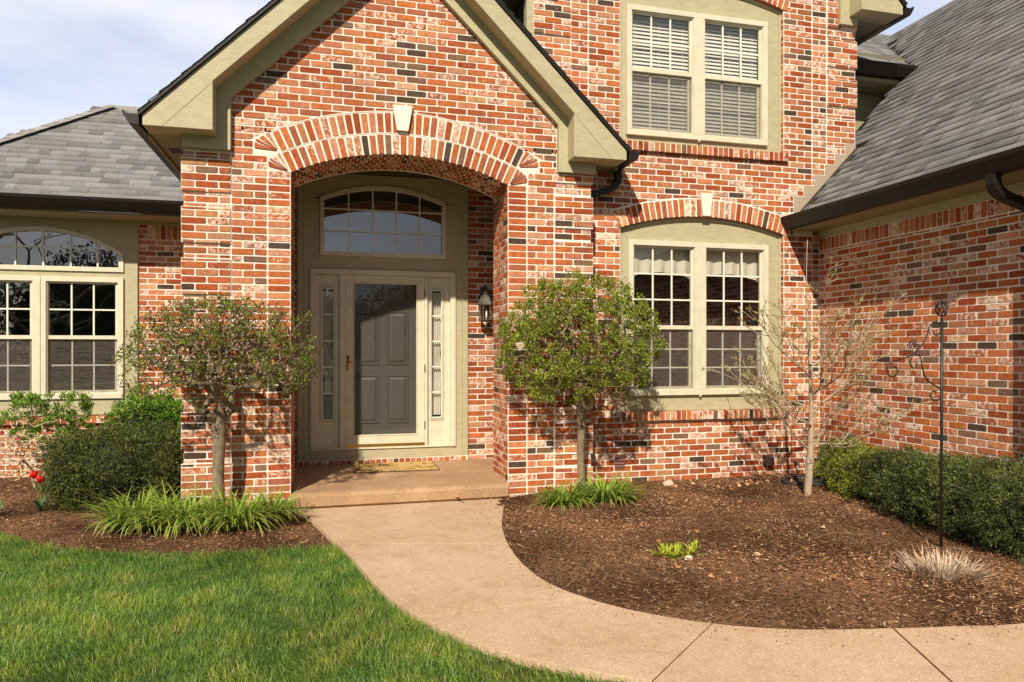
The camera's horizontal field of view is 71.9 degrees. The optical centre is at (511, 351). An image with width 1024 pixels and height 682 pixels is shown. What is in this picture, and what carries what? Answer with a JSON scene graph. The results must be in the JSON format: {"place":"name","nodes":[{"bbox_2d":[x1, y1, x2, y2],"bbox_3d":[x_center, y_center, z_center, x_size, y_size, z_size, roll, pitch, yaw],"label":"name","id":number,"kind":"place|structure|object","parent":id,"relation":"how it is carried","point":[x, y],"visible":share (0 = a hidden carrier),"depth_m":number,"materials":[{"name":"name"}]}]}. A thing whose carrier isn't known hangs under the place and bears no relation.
{"place":"outdoors","nodes":[
{"label":"outdoors","id":0,"kind":"place"},
{"bbox_2d":[0,530,635,681],"bbox_3d":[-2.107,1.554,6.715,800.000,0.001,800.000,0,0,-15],"label":"lawn","id":1,"kind":"structure","parent":0,"point":[293,666],"depth_m":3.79,"materials":[{"name":"green plant"}]},
{"bbox_2d":[0,477,334,555],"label":"mulch bed","id":2,"kind":"object","parent":1,"relation":"on","point":[127,545],"visible":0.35,"depth_m":5.90,"materials":[{"name":"brown wood"}]},
{"bbox_2d":[0,431,64,493],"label":"bare shrub","id":3,"kind":"object","parent":2,"relation":"on","point":[20,469],"visible":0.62,"depth_m":7.36,"materials":[{"name":"brown plant"}]},
{"bbox_2d":[24,470,52,510],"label":"tulip","id":4,"kind":"object","parent":2,"relation":"on","point":[33,474],"visible":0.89,"depth_m":6.66,"materials":[{"name":"red"}]},
{"bbox_2d":[0,387,95,468],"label":"leafy shrub","id":5,"kind":"object","parent":2,"relation":"on","point":[84,405],"visible":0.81,"depth_m":7.67,"materials":[{"name":"green plant"}]},
{"bbox_2d":[27,417,183,513],"bbox_3d":[-3.853,1.115,7.033,1.547,0.916,1.283,0,0,-15],"label":"yew bush","id":6,"kind":"object","parent":2,"relation":"on","point":[86,462],"visible":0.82,"depth_m":6.71,"materials":[{"name":"green plant"}]},
{"bbox_2d":[70,483,191,538],"bbox_3d":[-3.187,1.303,5.990,1.085,0.384,1.003,0,0,-15],"label":"daylily","id":7,"kind":"object","parent":2,"relation":"on","point":[115,517],"visible":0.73,"depth_m":5.88,"materials":[{"name":"green plant"}]},
{"bbox_2d":[98,383,183,440],"bbox_3d":[-4.112,0.936,8.122,1.242,1.168,0.942,0,0,-15],"label":"boxwood","id":8,"kind":"object","parent":2,"relation":"on","point":[151,408],"visible":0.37,"depth_m":7.92,"materials":[{"name":"green plant"}]},
{"bbox_2d":[116,476,240,538],"bbox_3d":[-2.788,1.283,5.968,1.050,0.424,1.005,0,0,19],"label":"daylily","id":9,"kind":"object","parent":2,"relation":"on","point":[175,518],"visible":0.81,"depth_m":5.87,"materials":[{"name":"green plant"}]},
{"bbox_2d":[106,291,324,508],"bbox_3d":[-2.577,0.503,6.185,1.805,2.052,1.052,0,0,-15],"label":"clipped tree","id":10,"kind":"object","parent":2,"relation":"on","point":[218,416],"visible":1,"depth_m":6.11,"materials":[{"name":"green plant"}]},
{"bbox_2d":[171,480,296,536],"bbox_3d":[-2.372,1.293,6.020,1.095,0.404,0.960,0,0,-15],"label":"daylily","id":11,"kind":"object","parent":2,"relation":"on","point":[240,522],"visible":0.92,"depth_m":5.91,"materials":[{"name":"green plant"}]},
{"bbox_2d":[231,484,317,527],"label":"daylily","id":12,"kind":"object","parent":2,"relation":"on","point":[285,514],"visible":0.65,"depth_m":6.25,"materials":[{"name":"green plant"}]},
{"bbox_2d":[2,472,1023,628],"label":"mulch shreds","id":13,"kind":"object","parent":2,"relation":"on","point":[766,590],"visible":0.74,"depth_m":5.34,"materials":[{"name":"brown wood"}]},
{"bbox_2d":[291,458,507,513],"bbox_3d":[-1.177,1.457,7.713,3.180,0.286,1.535,0,0,-15],"label":"porch step","id":14,"kind":"object","parent":1,"relation":"on","point":[337,485],"visible":0.49,"depth_m":7.17,"materials":[{"name":"concrete"}]},
{"bbox_2d":[354,461,439,472],"bbox_3d":[-1.316,1.288,7.969,0.920,0.052,0.580,0,0,-15],"label":"doormat","id":15,"kind":"object","parent":14,"relation":"on","point":[395,467],"visible":1,"depth_m":7.88,"materials":[{"name":"beige fabric"}]},
{"bbox_2d":[0,0,1023,512],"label":"brick house","id":16,"kind":"structure","parent":1,"relation":"on","point":[382,190],"depth_m":7.95,"materials":[{"name":"brick"}]},
{"bbox_2d":[0,275,37,399],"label":"window","id":17,"kind":"structure","parent":16,"relation":"in","point":[33,280],"depth_m":8.32,"materials":[{"name":"beige paint"}]},
{"bbox_2d":[0,226,123,271],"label":"arched window","id":18,"kind":"structure","parent":16,"relation":"in","point":[120,268],"depth_m":8.40,"materials":[{"name":"beige paint"}]},
{"bbox_2d":[40,276,123,398],"bbox_3d":[-5.159,-0.160,8.493,0.887,1.460,0.088,0,0,-15],"label":"window","id":19,"kind":"structure","parent":16,"relation":"in","point":[45,337],"depth_m":8.48,"materials":[{"name":"beige paint"}]},
{"bbox_2d":[354,284,415,434],"bbox_3d":[-1.510,0.115,8.411,0.915,2.010,0.036,0,0,-15],"label":"front door","id":20,"kind":"structure","parent":16,"relation":"in","point":[384,315],"depth_m":8.40,"materials":[{"name":"grey wood"}]},
{"bbox_2d":[346,275,424,447],"bbox_3d":[-1.487,0.117,8.331,0.927,2.014,0.107,0,0,-15],"label":"storm door","id":21,"kind":"structure","parent":16,"relation":"in","point":[418,438],"depth_m":8.34,"materials":[{"name":"beige paint"}]},
{"bbox_2d":[477,284,492,329],"bbox_3d":[-0.325,-0.533,8.553,0.208,0.554,0.224,0,0,-15],"label":"wall lantern","id":22,"kind":"object","parent":16,"relation":"attached to","point":[485,302],"depth_m":8.51,"materials":[{"name":"brown metal"}]},
{"bbox_2d":[615,454,624,468],"bbox_3d":[1.194,1.225,7.811,0.120,0.160,0.022,0,0,-15],"label":"wall outlet cover","id":23,"kind":"object","parent":16,"relation":"attached to","point":[619,461],"depth_m":7.81,"materials":[{"name":"brown plastic"}]},
{"bbox_2d":[626,3,697,140],"bbox_3d":[1.695,-3.152,8.043,0.883,1.455,0.134,0,0,-15],"label":"window","id":24,"kind":"structure","parent":16,"relation":"in","point":[631,69],"depth_m":8.07,"materials":[{"name":"beige paint"}]},
{"bbox_2d":[627,239,699,395],"bbox_3d":[1.718,-0.375,8.025,0.878,1.750,0.088,0,0,-15],"label":"window","id":25,"kind":"structure","parent":16,"relation":"in","point":[694,247],"depth_m":8.07,"materials":[{"name":"beige paint"}]},
{"bbox_2d":[701,13,767,146],"bbox_3d":[2.574,-3.152,8.270,0.883,1.455,0.134,0,0,-15],"label":"window","id":26,"kind":"structure","parent":16,"relation":"in","point":[760,137],"depth_m":8.30,"materials":[{"name":"beige paint"}]},
{"bbox_2d":[702,242,768,394],"bbox_3d":[2.591,-0.375,8.251,0.878,1.750,0.088,0,0,-15],"label":"window","id":27,"kind":"structure","parent":16,"relation":"in","point":[763,250],"depth_m":8.26,"materials":[{"name":"beige paint"}]},
{"bbox_2d":[763,455,774,465],"bbox_3d":[3.003,1.275,8.245,0.110,0.120,0.087,0,0,-15],"label":"dryer vent","id":28,"kind":"object","parent":16,"relation":"attached to","point":[768,460],"visible":1,"depth_m":8.21,"materials":[{"name":"brown plastic"}]},
{"bbox_2d":[495,472,1023,629],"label":"mulch bed","id":29,"kind":"object","parent":1,"relation":"on","point":[777,624],"visible":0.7,"depth_m":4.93,"materials":[{"name":"brown wood"}]},
{"bbox_2d":[526,473,609,510],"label":"daylily","id":30,"kind":"object","parent":29,"relation":"on","point":[572,498],"visible":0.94,"depth_m":6.71,"materials":[{"name":"green plant"}]},
{"bbox_2d":[492,269,668,493],"bbox_3d":[0.690,0.346,7.004,1.810,2.353,1.042,0,0,-15],"label":"clipped tree","id":31,"kind":"object","parent":29,"relation":"on","point":[593,372],"visible":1,"depth_m":6.87,"materials":[{"name":"green plant"}]},
{"bbox_2d":[559,466,654,506],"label":"daylily","id":32,"kind":"object","parent":29,"relation":"on","point":[615,492],"visible":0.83,"depth_m":6.92,"materials":[{"name":"green plant"}]},
{"bbox_2d":[662,480,673,485],"bbox_3d":[1.706,1.450,7.679,0.136,0.100,0.102,0,0,-15],"label":"stone","id":33,"kind":"object","parent":29,"relation":"on","point":[668,482],"visible":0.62,"depth_m":7.65,"materials":[{"name":"beige stone"}]},
{"bbox_2d":[647,540,703,560],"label":"sprouting perennial","id":34,"kind":"object","parent":29,"relation":"on","point":[666,550],"visible":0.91,"depth_m":5.15,"materials":[{"name":"green plant"}]},
{"bbox_2d":[455,475,974,626],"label":"dry leaves","id":35,"kind":"object","parent":29,"relation":"on","point":[758,553],"visible":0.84,"depth_m":5.89,"materials":[{"name":"brown plant"}]},
{"bbox_2d":[776,475,827,486],"bbox_3d":[3.267,1.438,7.847,0.691,0.082,0.416,0,0,-15],"label":"garden hose","id":36,"kind":"object","parent":29,"relation":"on","point":[816,480],"visible":0.59,"depth_m":7.74,"materials":[{"name":"grey rubber"}]},
{"bbox_2d":[701,240,931,496],"bbox_3d":[3.049,0.181,6.976,1.913,2.623,1.650,0,0,32],"label":"young tree","id":37,"kind":"object","parent":29,"relation":"on","point":[811,445],"visible":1,"depth_m":7.00,"materials":[{"name":"beige plant"}]},
{"bbox_2d":[813,434,891,499],"bbox_3d":[3.645,1.212,7.452,0.802,0.705,1.253,0,0,11],"label":"yew bush","id":38,"kind":"object","parent":29,"relation":"on","point":[841,463],"visible":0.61,"depth_m":7.29,"materials":[{"name":"green plant"}]},
{"bbox_2d":[886,299,948,548],"bbox_3d":[2.999,0.591,5.228,0.544,1.959,0.088,0,0,-15],"label":"plant hook pole","id":39,"kind":"object","parent":29,"relation":"on","point":[941,303],"visible":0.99,"depth_m":5.27,"materials":[{"name":"black metal"}]},
{"bbox_2d":[849,443,998,528],"bbox_3d":[3.745,1.221,6.464,1.204,0.711,1.519,0,0,-15],"label":"yew bush","id":40,"kind":"object","parent":29,"relation":"on","point":[895,481],"visible":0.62,"depth_m":6.22,"materials":[{"name":"green plant"}]},
{"bbox_2d":[884,545,1001,587],"bbox_3d":[2.858,1.405,4.684,0.772,0.191,0.652,0,0,-15],"label":"cut grass clump","id":41,"kind":"object","parent":29,"relation":"on","point":[948,566],"visible":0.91,"depth_m":4.67,"materials":[{"name":"beige plant"}]},
{"bbox_2d":[913,450,1023,563],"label":"yew bush","id":42,"kind":"object","parent":29,"relation":"on","point":[982,503],"visible":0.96,"depth_m":5.38,"materials":[{"name":"green plant"}]},
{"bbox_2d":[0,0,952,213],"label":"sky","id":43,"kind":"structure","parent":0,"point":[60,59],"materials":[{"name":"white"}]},
{"bbox_2d":[295,499,1023,681],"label":"walkway","id":44,"kind":"structure","parent":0,"point":[430,563],"depth_m":3.81,"materials":[{"name":"concrete"}]},
{"bbox_2d":[464,498,1021,646],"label":"mulch crumbs","id":45,"kind":"object","parent":44,"relation":"on","point":[709,624],"visible":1,"depth_m":3.88,"materials":[{"name":"brown wood"}]}
]}

